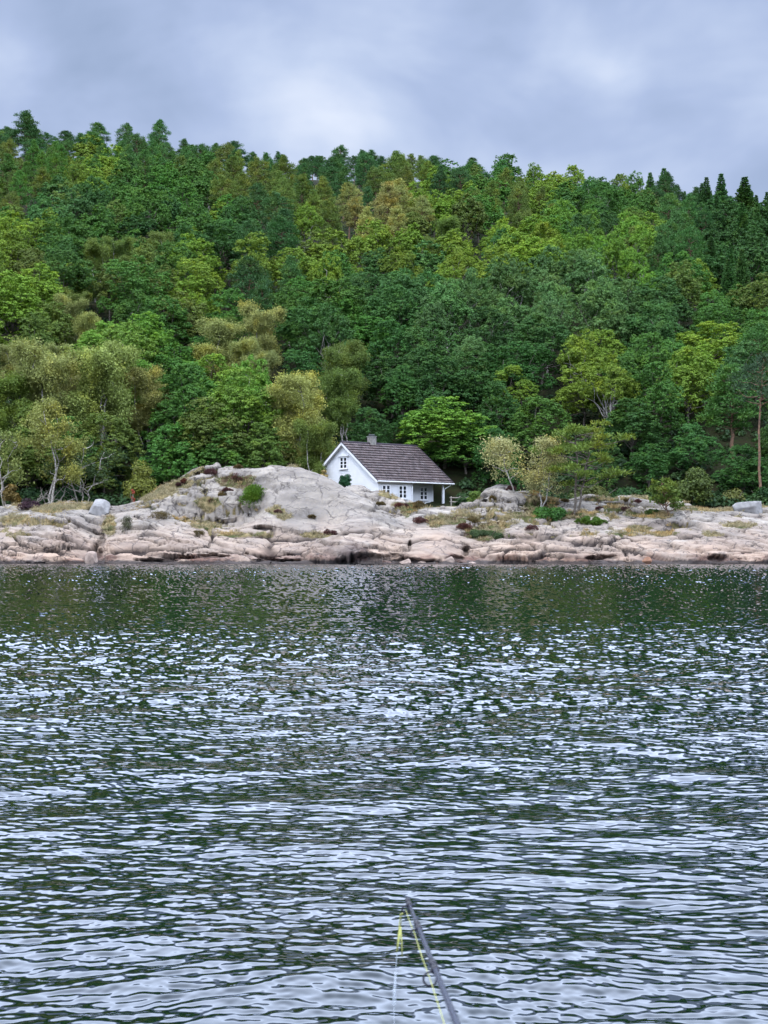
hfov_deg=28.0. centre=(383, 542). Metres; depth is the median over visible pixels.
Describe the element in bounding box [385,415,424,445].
broadleaf tree
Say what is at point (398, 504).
heather clump
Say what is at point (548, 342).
broadleaf tree
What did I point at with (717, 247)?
broadleaf tree
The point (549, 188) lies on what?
broadleaf tree
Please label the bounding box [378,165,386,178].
pine tree
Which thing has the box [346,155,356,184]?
pine tree
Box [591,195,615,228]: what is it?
aspen tree
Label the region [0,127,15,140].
pine tree
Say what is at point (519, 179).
pine tree
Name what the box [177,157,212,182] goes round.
broadleaf tree
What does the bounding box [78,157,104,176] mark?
broadleaf tree
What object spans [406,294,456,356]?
aspen tree
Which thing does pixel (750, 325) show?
broadleaf tree
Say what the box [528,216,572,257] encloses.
aspen tree
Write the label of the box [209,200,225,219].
broadleaf tree
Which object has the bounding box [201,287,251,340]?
broadleaf tree
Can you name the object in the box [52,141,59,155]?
pine tree
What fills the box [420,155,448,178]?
pine tree
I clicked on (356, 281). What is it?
aspen tree
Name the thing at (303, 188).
pine tree
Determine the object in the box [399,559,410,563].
boulder
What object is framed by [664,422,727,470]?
broadleaf tree
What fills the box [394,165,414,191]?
pine tree
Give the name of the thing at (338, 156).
pine tree
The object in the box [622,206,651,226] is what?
aspen tree
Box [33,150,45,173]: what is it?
pine tree
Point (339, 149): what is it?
pine tree
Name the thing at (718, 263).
broadleaf tree
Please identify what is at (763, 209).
broadleaf tree
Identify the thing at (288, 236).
pine tree
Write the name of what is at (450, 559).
boulder
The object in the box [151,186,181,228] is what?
broadleaf tree
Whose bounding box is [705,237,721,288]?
spruce tree
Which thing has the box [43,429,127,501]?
birch tree
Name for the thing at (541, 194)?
pine tree
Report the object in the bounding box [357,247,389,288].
broadleaf tree
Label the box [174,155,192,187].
aspen tree
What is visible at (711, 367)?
broadleaf tree
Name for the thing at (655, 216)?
broadleaf tree
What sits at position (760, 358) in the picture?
pine tree
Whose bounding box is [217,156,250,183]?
pine tree
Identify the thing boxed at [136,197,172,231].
broadleaf tree
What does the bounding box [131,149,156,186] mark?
pine tree
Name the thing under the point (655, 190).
pine tree
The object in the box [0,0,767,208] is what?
sky
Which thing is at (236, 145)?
pine tree
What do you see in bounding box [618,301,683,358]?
broadleaf tree
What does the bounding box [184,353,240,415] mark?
broadleaf tree
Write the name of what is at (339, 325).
aspen tree
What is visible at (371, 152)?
pine tree
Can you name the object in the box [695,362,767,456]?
broadleaf tree
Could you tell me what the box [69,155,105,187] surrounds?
broadleaf tree
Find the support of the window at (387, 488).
in the cottage
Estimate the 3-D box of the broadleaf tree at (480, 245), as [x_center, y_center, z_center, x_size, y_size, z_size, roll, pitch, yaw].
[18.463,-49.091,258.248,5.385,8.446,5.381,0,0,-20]
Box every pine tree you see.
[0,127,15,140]
[0,135,17,175]
[0,138,21,170]
[0,153,26,196]
[0,188,7,212]
[0,191,24,218]
[3,170,25,198]
[7,109,44,160]
[8,170,34,216]
[14,159,29,199]
[18,138,38,177]
[18,161,36,206]
[24,139,39,178]
[28,166,51,198]
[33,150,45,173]
[36,138,47,152]
[39,132,56,150]
[43,144,58,168]
[43,146,60,200]
[45,153,70,184]
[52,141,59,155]
[55,130,75,146]
[55,144,68,166]
[59,139,75,157]
[71,132,87,153]
[83,131,107,158]
[85,122,111,143]
[93,145,113,162]
[112,140,126,160]
[114,122,133,144]
[117,134,130,143]
[118,144,144,181]
[126,132,147,158]
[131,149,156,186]
[145,143,166,168]
[147,119,171,147]
[156,142,172,163]
[176,138,188,152]
[179,144,196,157]
[184,150,195,159]
[185,143,210,165]
[205,158,222,175]
[207,166,220,178]
[207,174,238,209]
[209,143,218,152]
[211,146,223,164]
[214,141,234,164]
[214,169,233,190]
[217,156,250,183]
[221,140,249,166]
[223,149,243,167]
[225,254,274,338]
[227,219,269,258]
[230,173,252,198]
[231,149,246,180]
[232,261,246,297]
[240,279,275,335]
[245,151,259,166]
[245,182,270,220]
[246,155,274,188]
[246,265,275,302]
[253,180,266,222]
[258,191,297,254]
[259,152,277,182]
[261,215,301,262]
[263,208,297,253]
[264,216,278,258]
[266,176,284,192]
[267,186,281,199]
[270,170,294,190]
[273,154,298,182]
[274,151,280,163]
[277,184,300,220]
[277,255,309,297]
[287,174,296,186]
[291,173,315,234]
[294,158,314,177]
[294,162,313,183]
[305,189,321,241]
[308,155,317,180]
[311,155,329,180]
[313,175,336,212]
[314,200,344,236]
[315,179,337,205]
[316,163,326,180]
[317,157,345,189]
[318,166,339,195]
[319,224,339,244]
[324,196,343,231]
[331,144,351,166]
[331,167,360,219]
[334,154,346,166]
[335,182,363,238]
[341,196,363,236]
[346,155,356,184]
[347,188,362,223]
[353,152,379,202]
[354,159,365,191]
[354,205,374,266]
[360,166,378,210]
[360,186,375,215]
[362,165,386,199]
[368,149,378,164]
[369,181,401,223]
[374,155,389,171]
[377,172,395,195]
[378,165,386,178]
[379,204,408,252]
[380,177,414,216]
[382,150,405,174]
[392,157,415,191]
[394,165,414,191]
[405,163,416,191]
[407,153,416,174]
[410,195,434,227]
[413,155,426,180]
[416,160,434,186]
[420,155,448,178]
[429,164,448,198]
[447,166,472,196]
[463,161,486,175]
[463,187,486,232]
[467,157,480,165]
[482,179,502,228]
[489,158,515,185]
[491,198,507,228]
[495,167,514,213]
[505,186,529,217]
[507,186,530,218]
[509,211,528,231]
[513,176,529,194]
[517,182,529,197]
[521,209,532,220]
[525,419,636,515]
[534,186,548,214]
[543,203,559,223]
[643,232,670,276]
[649,186,664,225]
[651,193,684,220]
[652,170,678,200]
[655,219,682,251]
[656,192,680,218]
[664,210,690,247]
[664,234,681,268]
[672,224,706,262]
[675,184,685,208]
[678,210,700,246]
[680,193,699,226]
[688,187,699,196]
[691,193,698,203]
[693,207,712,232]
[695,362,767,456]
[726,350,767,494]
[731,323,767,409]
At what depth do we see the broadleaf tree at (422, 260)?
235.16 m
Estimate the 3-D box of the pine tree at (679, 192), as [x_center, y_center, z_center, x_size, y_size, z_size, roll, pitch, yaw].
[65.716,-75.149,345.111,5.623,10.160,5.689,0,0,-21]
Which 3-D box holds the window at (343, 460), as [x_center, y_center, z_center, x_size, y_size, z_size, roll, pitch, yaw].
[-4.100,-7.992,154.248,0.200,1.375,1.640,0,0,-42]
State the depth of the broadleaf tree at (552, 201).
289.68 m
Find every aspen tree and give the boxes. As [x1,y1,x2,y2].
[63,163,87,193]
[69,175,115,214]
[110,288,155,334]
[118,186,172,237]
[170,223,205,255]
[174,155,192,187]
[177,174,196,199]
[195,169,222,208]
[208,218,245,285]
[217,196,266,249]
[224,354,271,425]
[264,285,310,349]
[293,202,324,250]
[298,302,355,368]
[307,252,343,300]
[329,296,368,339]
[341,275,374,314]
[365,218,394,260]
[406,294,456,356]
[420,277,474,354]
[431,278,482,332]
[434,212,457,239]
[438,246,476,283]
[441,278,483,343]
[446,334,489,411]
[453,267,490,325]
[474,289,514,335]
[479,270,539,330]
[481,227,517,263]
[481,295,531,347]
[482,216,523,255]
[487,252,534,333]
[492,153,524,181]
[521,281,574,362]
[523,244,575,293]
[524,267,549,315]
[525,162,544,186]
[525,298,574,375]
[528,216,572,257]
[529,220,565,265]
[532,274,572,315]
[533,283,572,320]
[541,198,579,227]
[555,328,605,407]
[557,234,608,290]
[562,247,597,311]
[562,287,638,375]
[563,212,594,243]
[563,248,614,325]
[564,164,585,191]
[567,225,597,250]
[572,208,607,247]
[573,176,601,207]
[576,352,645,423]
[579,276,628,340]
[579,277,619,334]
[580,203,603,230]
[582,181,626,212]
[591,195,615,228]
[592,211,621,244]
[592,234,609,257]
[594,309,636,365]
[600,242,620,277]
[600,277,639,317]
[601,231,633,279]
[609,173,626,189]
[610,211,647,243]
[612,220,647,269]
[615,247,649,309]
[618,225,649,261]
[620,181,630,195]
[622,170,644,194]
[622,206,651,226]
[626,222,665,277]
[634,267,660,295]
[649,296,678,337]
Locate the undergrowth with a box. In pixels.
[0,165,767,506]
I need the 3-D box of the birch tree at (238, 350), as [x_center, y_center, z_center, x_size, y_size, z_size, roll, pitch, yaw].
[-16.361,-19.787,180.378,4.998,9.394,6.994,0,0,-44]
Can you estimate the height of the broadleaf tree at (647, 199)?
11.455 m
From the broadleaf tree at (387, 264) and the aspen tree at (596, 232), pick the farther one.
the aspen tree at (596, 232)
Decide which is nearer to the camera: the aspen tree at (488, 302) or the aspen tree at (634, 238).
the aspen tree at (488, 302)
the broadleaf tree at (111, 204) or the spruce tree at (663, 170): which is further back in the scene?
the spruce tree at (663, 170)
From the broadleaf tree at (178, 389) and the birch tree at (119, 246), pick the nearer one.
the broadleaf tree at (178, 389)
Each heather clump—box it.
[147,510,171,519]
[193,530,204,536]
[203,468,217,474]
[218,491,226,495]
[221,487,233,491]
[230,472,242,480]
[233,464,245,468]
[323,529,337,534]
[376,501,385,505]
[394,502,404,507]
[412,500,426,508]
[412,516,428,523]
[456,523,472,530]
[465,516,480,522]
[489,495,496,500]
[506,485,516,490]
[525,524,538,530]
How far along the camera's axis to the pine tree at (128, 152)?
309.41 m
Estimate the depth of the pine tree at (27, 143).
338.27 m
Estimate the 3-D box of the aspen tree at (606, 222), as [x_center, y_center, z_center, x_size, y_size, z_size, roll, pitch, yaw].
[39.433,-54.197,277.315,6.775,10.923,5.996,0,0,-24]
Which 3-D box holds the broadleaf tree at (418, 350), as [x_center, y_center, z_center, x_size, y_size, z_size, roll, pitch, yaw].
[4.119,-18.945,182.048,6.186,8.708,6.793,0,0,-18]
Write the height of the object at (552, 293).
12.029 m
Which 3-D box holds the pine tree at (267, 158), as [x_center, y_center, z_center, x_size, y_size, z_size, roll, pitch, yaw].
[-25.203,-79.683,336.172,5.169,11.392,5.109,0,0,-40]
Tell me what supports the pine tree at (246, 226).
on the hill
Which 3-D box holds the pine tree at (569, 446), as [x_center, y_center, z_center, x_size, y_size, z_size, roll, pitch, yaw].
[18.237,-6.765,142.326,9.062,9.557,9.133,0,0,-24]
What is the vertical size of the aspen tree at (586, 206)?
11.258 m
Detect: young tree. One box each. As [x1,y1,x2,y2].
[122,460,156,500]
[130,489,134,502]
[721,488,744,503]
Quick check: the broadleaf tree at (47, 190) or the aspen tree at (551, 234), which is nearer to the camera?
the aspen tree at (551, 234)
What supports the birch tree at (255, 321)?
on the hill
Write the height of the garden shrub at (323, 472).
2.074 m
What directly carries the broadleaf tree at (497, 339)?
on the hill
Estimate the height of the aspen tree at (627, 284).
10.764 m
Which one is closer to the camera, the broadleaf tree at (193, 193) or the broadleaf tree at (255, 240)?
the broadleaf tree at (255, 240)
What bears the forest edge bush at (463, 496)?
on the hill
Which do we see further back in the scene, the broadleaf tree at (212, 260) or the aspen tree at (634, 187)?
the aspen tree at (634, 187)
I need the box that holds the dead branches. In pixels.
[20,482,75,504]
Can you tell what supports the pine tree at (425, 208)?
on the hill
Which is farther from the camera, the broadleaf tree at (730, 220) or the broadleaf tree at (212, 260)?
the broadleaf tree at (730, 220)
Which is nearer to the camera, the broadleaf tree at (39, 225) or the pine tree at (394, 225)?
the broadleaf tree at (39, 225)
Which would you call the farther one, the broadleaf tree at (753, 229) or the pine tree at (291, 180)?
the pine tree at (291, 180)
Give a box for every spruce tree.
[645,172,655,195]
[657,168,670,197]
[696,183,702,209]
[698,176,712,228]
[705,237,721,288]
[710,195,723,231]
[713,173,727,198]
[717,248,736,298]
[719,259,737,313]
[733,202,752,260]
[734,176,754,211]
[734,249,756,310]
[750,233,766,284]
[752,202,765,239]
[764,192,767,240]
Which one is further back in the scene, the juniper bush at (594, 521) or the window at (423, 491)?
the window at (423, 491)
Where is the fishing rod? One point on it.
(434, 967)
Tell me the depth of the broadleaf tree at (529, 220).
255.59 m
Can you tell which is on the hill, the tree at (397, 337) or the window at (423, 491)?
the tree at (397, 337)
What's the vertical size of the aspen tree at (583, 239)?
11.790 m
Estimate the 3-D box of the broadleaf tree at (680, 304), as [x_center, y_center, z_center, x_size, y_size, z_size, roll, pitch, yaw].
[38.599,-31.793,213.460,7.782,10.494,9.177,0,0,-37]
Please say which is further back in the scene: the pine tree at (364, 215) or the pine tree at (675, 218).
the pine tree at (675, 218)
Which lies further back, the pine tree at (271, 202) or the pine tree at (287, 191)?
the pine tree at (287, 191)
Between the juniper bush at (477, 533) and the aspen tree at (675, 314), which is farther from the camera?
the aspen tree at (675, 314)
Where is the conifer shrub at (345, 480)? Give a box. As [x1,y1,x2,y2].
[339,474,351,487]
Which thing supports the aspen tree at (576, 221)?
on the hill
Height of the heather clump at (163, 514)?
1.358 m
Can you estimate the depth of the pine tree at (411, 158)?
363.67 m
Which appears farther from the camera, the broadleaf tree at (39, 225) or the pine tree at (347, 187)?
the pine tree at (347, 187)
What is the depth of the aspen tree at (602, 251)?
242.61 m
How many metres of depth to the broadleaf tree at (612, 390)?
168.19 m
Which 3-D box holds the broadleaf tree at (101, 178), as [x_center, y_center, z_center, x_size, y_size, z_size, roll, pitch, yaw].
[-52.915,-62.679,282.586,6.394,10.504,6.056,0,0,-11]
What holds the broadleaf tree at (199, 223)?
on the hill
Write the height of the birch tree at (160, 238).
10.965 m
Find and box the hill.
[0,156,767,508]
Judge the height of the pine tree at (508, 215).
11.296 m
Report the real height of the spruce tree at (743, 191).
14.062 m
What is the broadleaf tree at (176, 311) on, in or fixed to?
on the hill
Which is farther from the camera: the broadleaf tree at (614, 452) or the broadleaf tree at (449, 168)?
the broadleaf tree at (449, 168)
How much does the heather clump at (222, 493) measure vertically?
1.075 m
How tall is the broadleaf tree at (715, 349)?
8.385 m
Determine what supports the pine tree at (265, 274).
on the hill
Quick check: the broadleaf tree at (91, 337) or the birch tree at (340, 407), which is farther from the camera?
the broadleaf tree at (91, 337)
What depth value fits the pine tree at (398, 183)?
276.23 m
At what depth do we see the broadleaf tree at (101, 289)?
212.41 m
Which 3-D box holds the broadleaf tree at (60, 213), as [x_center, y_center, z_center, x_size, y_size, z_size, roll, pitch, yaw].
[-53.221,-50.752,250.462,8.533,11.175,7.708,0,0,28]
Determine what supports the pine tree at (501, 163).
on the hill
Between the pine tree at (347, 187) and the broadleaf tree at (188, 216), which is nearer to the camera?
the broadleaf tree at (188, 216)
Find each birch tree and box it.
[0,343,21,401]
[0,370,38,470]
[0,428,34,505]
[4,332,83,434]
[20,395,89,502]
[23,349,53,390]
[36,341,70,358]
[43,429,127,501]
[49,369,82,412]
[50,292,88,346]
[58,285,92,318]
[60,336,144,445]
[72,310,100,348]
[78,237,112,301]
[90,365,134,443]
[98,234,141,278]
[113,254,137,283]
[121,363,177,448]
[144,229,175,255]
[188,316,252,382]
[211,315,238,336]
[225,334,262,392]
[236,297,287,372]
[251,348,281,404]
[261,369,339,467]
[277,388,325,441]
[292,417,338,473]
[316,344,372,418]
[316,366,364,440]
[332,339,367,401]
[417,236,435,253]
[430,214,461,258]
[477,434,527,492]
[519,433,571,506]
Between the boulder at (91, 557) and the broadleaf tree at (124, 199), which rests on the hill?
the broadleaf tree at (124, 199)
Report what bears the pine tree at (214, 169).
on the hill
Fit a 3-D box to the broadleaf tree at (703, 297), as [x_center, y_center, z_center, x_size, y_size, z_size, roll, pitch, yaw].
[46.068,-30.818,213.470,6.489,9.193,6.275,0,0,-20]
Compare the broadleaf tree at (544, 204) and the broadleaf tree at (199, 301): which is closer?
the broadleaf tree at (199, 301)
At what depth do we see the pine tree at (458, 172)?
309.33 m
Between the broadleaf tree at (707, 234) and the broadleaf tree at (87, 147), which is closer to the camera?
the broadleaf tree at (707, 234)
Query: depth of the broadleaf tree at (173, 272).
212.26 m
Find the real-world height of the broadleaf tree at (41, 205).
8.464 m
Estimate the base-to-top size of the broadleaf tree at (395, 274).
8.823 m
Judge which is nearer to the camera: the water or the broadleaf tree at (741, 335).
the water
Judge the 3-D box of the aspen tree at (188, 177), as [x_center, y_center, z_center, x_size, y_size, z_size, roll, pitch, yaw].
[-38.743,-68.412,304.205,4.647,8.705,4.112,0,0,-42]
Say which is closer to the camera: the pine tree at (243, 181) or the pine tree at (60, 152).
the pine tree at (243, 181)
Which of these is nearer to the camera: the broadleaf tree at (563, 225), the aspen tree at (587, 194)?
the broadleaf tree at (563, 225)
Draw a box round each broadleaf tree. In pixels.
[0,203,24,233]
[0,206,24,233]
[0,210,46,266]
[0,214,12,231]
[0,229,39,270]
[0,234,18,270]
[0,251,17,288]
[0,269,54,343]
[0,321,14,364]
[0,406,80,487]
[0,428,63,488]
[2,246,62,295]
[6,261,70,313]
[13,309,59,364]
[20,300,77,345]
[24,193,51,221]
[26,195,58,237]
[27,208,65,241]
[28,195,74,232]
[33,216,91,259]
[33,248,103,306]
[33,416,100,492]
[36,174,72,207]
[36,224,66,243]
[44,234,81,273]
[50,181,90,218]
[58,184,95,220]
[58,262,96,298]
[67,134,113,163]
[68,411,147,493]
[69,148,93,164]
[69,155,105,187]
[69,156,90,175]
[70,221,101,260]
[70,320,139,354]
[73,202,126,245]
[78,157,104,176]
[80,172,109,209]
[82,221,106,267]
[92,144,125,191]
[92,206,114,228]
[92,263,128,320]
[94,320,169,388]
[96,164,122,184]
[96,183,122,207]
[96,254,173,315]
[105,199,128,239]
[106,160,146,187]
[109,185,141,230]
[110,172,137,194]
[116,211,158,241]
[116,311,180,368]
[117,228,148,254]
[119,175,150,205]
[121,359,166,409]
[131,235,152,260]
[131,240,171,282]
[132,422,205,485]
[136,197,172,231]
[138,294,194,350]
[140,363,215,461]
[141,153,179,188]
[145,161,184,194]
[145,263,182,311]
[147,173,176,200]
[147,341,197,406]
[148,240,203,289]
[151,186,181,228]
[151,291,210,356]
[161,361,217,423]
[162,150,179,167]
[162,397,254,464]
[163,233,228,286]
[165,177,203,214]
[166,202,220,241]
[168,254,225,329]
[174,191,204,226]
[174,274,222,330]
[175,197,212,227]
[176,212,195,233]
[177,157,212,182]
[177,226,206,255]
[178,222,245,294]
[182,428,250,475]
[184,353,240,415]
[186,324,238,382]
[187,173,217,210]
[196,150,216,169]
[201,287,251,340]
[201,367,284,463]
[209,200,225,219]
[212,208,266,258]
[213,194,234,210]
[214,203,243,231]
[218,195,264,231]
[223,231,282,289]
[237,422,297,467]
[269,246,323,294]
[272,276,315,311]
[272,306,316,363]
[274,297,358,366]
[276,345,325,388]
[296,277,376,330]
[297,256,317,293]
[299,228,358,269]
[299,230,330,273]
[307,249,355,296]
[338,267,396,321]
[340,262,367,282]
[344,219,392,266]
[347,406,392,443]
[350,314,407,360]
[356,274,436,352]
[356,352,424,417]
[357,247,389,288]
[359,284,422,341]
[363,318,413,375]
[367,423,385,437]
[374,273,430,327]
[377,246,426,286]
[378,364,424,422]
[385,267,414,286]
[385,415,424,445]
[388,222,430,265]
[396,346,435,407]
[396,396,497,468]
[400,211,431,237]
[402,321,459,377]
[403,181,432,204]
[405,239,446,285]
[405,354,480,416]
[406,195,438,225]
[411,186,427,194]
[415,271,444,299]
[418,165,450,197]
[421,350,506,415]
[423,428,491,473]
[425,264,461,287]
[426,158,465,194]
[427,189,445,234]
[429,195,461,231]
[429,197,443,236]
[434,228,482,262]
[438,188,457,203]
[440,243,469,276]
[449,192,488,240]
[449,305,519,363]
[449,341,505,395]
[450,180,477,204]
[454,244,483,281]
[459,194,504,248]
[460,184,492,238]
[462,423,505,460]
[464,174,495,192]
[467,244,530,289]
[469,163,487,188]
[470,427,525,488]
[473,380,521,434]
[474,261,512,302]
[475,225,504,260]
[478,177,511,215]
[478,341,557,405]
[485,364,539,423]
[490,167,516,187]
[493,226,534,266]
[501,312,575,387]
[502,395,571,459]
[505,235,566,285]
[508,199,541,221]
[515,213,551,241]
[525,178,538,209]
[527,235,578,276]
[528,176,565,205]
[529,173,560,200]
[535,192,573,221]
[540,195,575,217]
[542,171,572,191]
[542,200,567,215]
[547,180,592,212]
[547,214,572,233]
[548,361,617,425]
[567,427,626,487]
[574,329,626,376]
[586,176,609,188]
[588,355,646,422]
[590,201,615,223]
[598,181,621,214]
[599,398,671,464]
[612,192,641,223]
[615,187,630,214]
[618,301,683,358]
[619,331,675,395]
[620,198,653,222]
[620,361,697,450]
[621,279,655,314]
[623,443,669,489]
[626,190,659,224]
[627,188,660,222]
[636,274,695,341]
[636,301,684,349]
[637,211,666,246]
[650,250,711,299]
[650,345,717,422]
[652,337,696,402]
[660,259,704,325]
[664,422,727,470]
[669,241,705,269]
[670,344,719,411]
[672,320,748,369]
[682,304,756,356]
[686,258,720,317]
[688,202,712,231]
[688,340,727,403]
[692,288,735,328]
[693,303,740,336]
[698,220,724,243]
[699,237,727,268]
[702,191,736,214]
[702,247,720,276]
[703,207,727,230]
[709,241,748,282]
[712,443,767,492]
[714,223,755,255]
[714,340,767,429]
[720,198,749,229]
[720,263,752,288]
[721,282,758,323]
[721,331,767,405]
[725,206,767,237]
[726,272,767,322]
[731,230,767,281]
[738,320,767,345]
[739,308,767,332]
[742,218,763,233]
[747,200,767,232]
[749,226,765,246]
[750,419,767,489]
[752,279,767,312]
[752,307,767,328]
[759,265,767,290]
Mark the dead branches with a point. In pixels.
(43, 497)
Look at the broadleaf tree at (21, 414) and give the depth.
155.00 m
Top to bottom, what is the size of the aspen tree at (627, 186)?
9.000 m
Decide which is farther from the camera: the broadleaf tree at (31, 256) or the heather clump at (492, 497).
the broadleaf tree at (31, 256)
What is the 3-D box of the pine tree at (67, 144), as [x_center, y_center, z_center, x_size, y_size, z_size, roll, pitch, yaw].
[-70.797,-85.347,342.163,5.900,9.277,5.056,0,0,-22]
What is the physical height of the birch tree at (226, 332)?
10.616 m
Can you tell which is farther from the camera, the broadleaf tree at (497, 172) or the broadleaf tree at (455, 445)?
the broadleaf tree at (497, 172)
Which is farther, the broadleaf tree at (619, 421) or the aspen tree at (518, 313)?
the aspen tree at (518, 313)
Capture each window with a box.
[337,455,347,469]
[381,485,390,495]
[398,485,406,498]
[419,487,428,500]
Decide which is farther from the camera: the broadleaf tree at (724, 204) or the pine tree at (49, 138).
the pine tree at (49, 138)
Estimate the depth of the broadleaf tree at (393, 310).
198.76 m
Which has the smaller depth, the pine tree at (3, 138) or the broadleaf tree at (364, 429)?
the broadleaf tree at (364, 429)
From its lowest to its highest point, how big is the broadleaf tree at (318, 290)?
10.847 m
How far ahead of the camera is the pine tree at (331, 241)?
250.10 m
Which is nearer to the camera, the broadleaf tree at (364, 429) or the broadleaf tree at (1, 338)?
the broadleaf tree at (364, 429)
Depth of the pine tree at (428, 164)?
337.91 m
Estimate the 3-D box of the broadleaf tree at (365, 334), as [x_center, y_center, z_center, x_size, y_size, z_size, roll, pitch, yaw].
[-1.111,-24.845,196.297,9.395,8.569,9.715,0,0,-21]
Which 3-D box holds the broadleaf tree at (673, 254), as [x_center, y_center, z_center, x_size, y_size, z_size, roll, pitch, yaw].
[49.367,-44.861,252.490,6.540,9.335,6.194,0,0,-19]
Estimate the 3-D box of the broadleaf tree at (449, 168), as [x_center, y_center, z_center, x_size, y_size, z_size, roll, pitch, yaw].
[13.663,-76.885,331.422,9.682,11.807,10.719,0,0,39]
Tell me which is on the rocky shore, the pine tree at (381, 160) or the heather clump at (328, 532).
the heather clump at (328, 532)
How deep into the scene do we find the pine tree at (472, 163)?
343.87 m
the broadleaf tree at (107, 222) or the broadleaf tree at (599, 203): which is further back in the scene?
the broadleaf tree at (599, 203)
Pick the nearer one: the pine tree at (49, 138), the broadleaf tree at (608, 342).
the broadleaf tree at (608, 342)
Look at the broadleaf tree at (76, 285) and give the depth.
217.71 m
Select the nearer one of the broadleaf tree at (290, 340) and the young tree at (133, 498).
the young tree at (133, 498)
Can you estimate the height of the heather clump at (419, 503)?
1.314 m
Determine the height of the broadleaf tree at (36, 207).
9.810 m
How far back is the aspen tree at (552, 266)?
224.24 m
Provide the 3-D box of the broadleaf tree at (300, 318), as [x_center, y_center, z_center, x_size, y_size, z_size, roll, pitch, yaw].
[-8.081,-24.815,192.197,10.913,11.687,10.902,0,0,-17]
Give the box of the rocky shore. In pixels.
[0,462,767,563]
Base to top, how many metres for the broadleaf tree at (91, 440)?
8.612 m
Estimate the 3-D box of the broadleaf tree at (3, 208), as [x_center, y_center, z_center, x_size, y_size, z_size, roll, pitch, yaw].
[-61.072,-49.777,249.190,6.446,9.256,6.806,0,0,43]
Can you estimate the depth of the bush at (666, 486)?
138.46 m
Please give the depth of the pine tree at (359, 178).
338.01 m
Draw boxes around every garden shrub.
[1,484,21,504]
[119,516,132,532]
[320,469,327,476]
[466,491,480,501]
[567,485,616,498]
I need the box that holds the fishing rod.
[396,897,460,1023]
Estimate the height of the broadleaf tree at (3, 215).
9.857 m
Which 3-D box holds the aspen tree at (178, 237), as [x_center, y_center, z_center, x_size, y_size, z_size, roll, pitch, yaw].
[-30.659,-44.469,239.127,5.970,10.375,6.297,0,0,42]
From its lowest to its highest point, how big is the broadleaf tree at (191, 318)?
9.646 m
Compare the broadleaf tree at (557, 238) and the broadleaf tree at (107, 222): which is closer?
the broadleaf tree at (557, 238)
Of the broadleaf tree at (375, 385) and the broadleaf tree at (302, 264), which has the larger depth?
the broadleaf tree at (302, 264)
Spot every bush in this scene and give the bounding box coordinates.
[16,497,40,509]
[20,486,47,498]
[54,486,81,500]
[238,483,267,508]
[453,493,468,505]
[469,529,507,539]
[531,506,566,520]
[574,516,610,525]
[613,487,644,495]
[644,489,660,497]
[645,509,660,514]
[646,477,686,515]
[675,466,714,506]
[750,486,767,497]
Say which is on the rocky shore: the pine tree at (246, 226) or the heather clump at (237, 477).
the heather clump at (237, 477)
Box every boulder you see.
[84,551,97,563]
[88,499,109,515]
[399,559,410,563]
[445,556,454,562]
[642,557,651,563]
[732,501,762,513]
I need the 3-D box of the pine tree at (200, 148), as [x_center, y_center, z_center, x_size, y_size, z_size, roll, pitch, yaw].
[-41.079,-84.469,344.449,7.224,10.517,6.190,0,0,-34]
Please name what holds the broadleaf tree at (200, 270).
on the hill
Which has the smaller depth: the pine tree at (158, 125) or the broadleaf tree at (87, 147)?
the broadleaf tree at (87, 147)
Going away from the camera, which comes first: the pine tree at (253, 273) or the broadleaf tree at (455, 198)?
the pine tree at (253, 273)
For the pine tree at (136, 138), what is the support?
on the hill
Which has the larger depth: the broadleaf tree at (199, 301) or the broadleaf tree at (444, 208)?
the broadleaf tree at (444, 208)
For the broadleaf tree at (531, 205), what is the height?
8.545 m
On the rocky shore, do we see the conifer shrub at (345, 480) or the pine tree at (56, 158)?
the conifer shrub at (345, 480)
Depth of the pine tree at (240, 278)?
218.84 m
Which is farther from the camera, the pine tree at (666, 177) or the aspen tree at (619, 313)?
the pine tree at (666, 177)
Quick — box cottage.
[322,434,454,503]
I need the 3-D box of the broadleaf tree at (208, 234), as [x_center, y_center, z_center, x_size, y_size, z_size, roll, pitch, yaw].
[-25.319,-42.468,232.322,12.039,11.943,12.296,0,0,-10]
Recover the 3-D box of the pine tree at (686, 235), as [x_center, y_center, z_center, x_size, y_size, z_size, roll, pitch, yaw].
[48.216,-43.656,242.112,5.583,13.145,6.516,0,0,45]
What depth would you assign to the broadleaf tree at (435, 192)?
297.68 m
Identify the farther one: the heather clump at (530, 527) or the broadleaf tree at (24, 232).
the broadleaf tree at (24, 232)
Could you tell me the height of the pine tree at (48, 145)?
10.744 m
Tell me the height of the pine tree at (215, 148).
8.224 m
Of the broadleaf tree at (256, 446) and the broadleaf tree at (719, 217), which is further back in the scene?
the broadleaf tree at (719, 217)
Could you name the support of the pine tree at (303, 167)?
on the hill
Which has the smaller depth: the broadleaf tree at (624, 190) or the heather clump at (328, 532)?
the heather clump at (328, 532)
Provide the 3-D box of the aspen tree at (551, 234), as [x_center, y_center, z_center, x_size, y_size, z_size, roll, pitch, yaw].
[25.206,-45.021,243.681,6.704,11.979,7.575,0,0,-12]
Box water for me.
[0,564,767,1023]
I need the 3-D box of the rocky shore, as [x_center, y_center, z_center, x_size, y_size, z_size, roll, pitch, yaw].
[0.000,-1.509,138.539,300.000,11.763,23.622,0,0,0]
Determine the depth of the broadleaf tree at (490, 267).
223.53 m
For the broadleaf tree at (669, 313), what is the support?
on the hill
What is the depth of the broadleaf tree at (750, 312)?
204.64 m

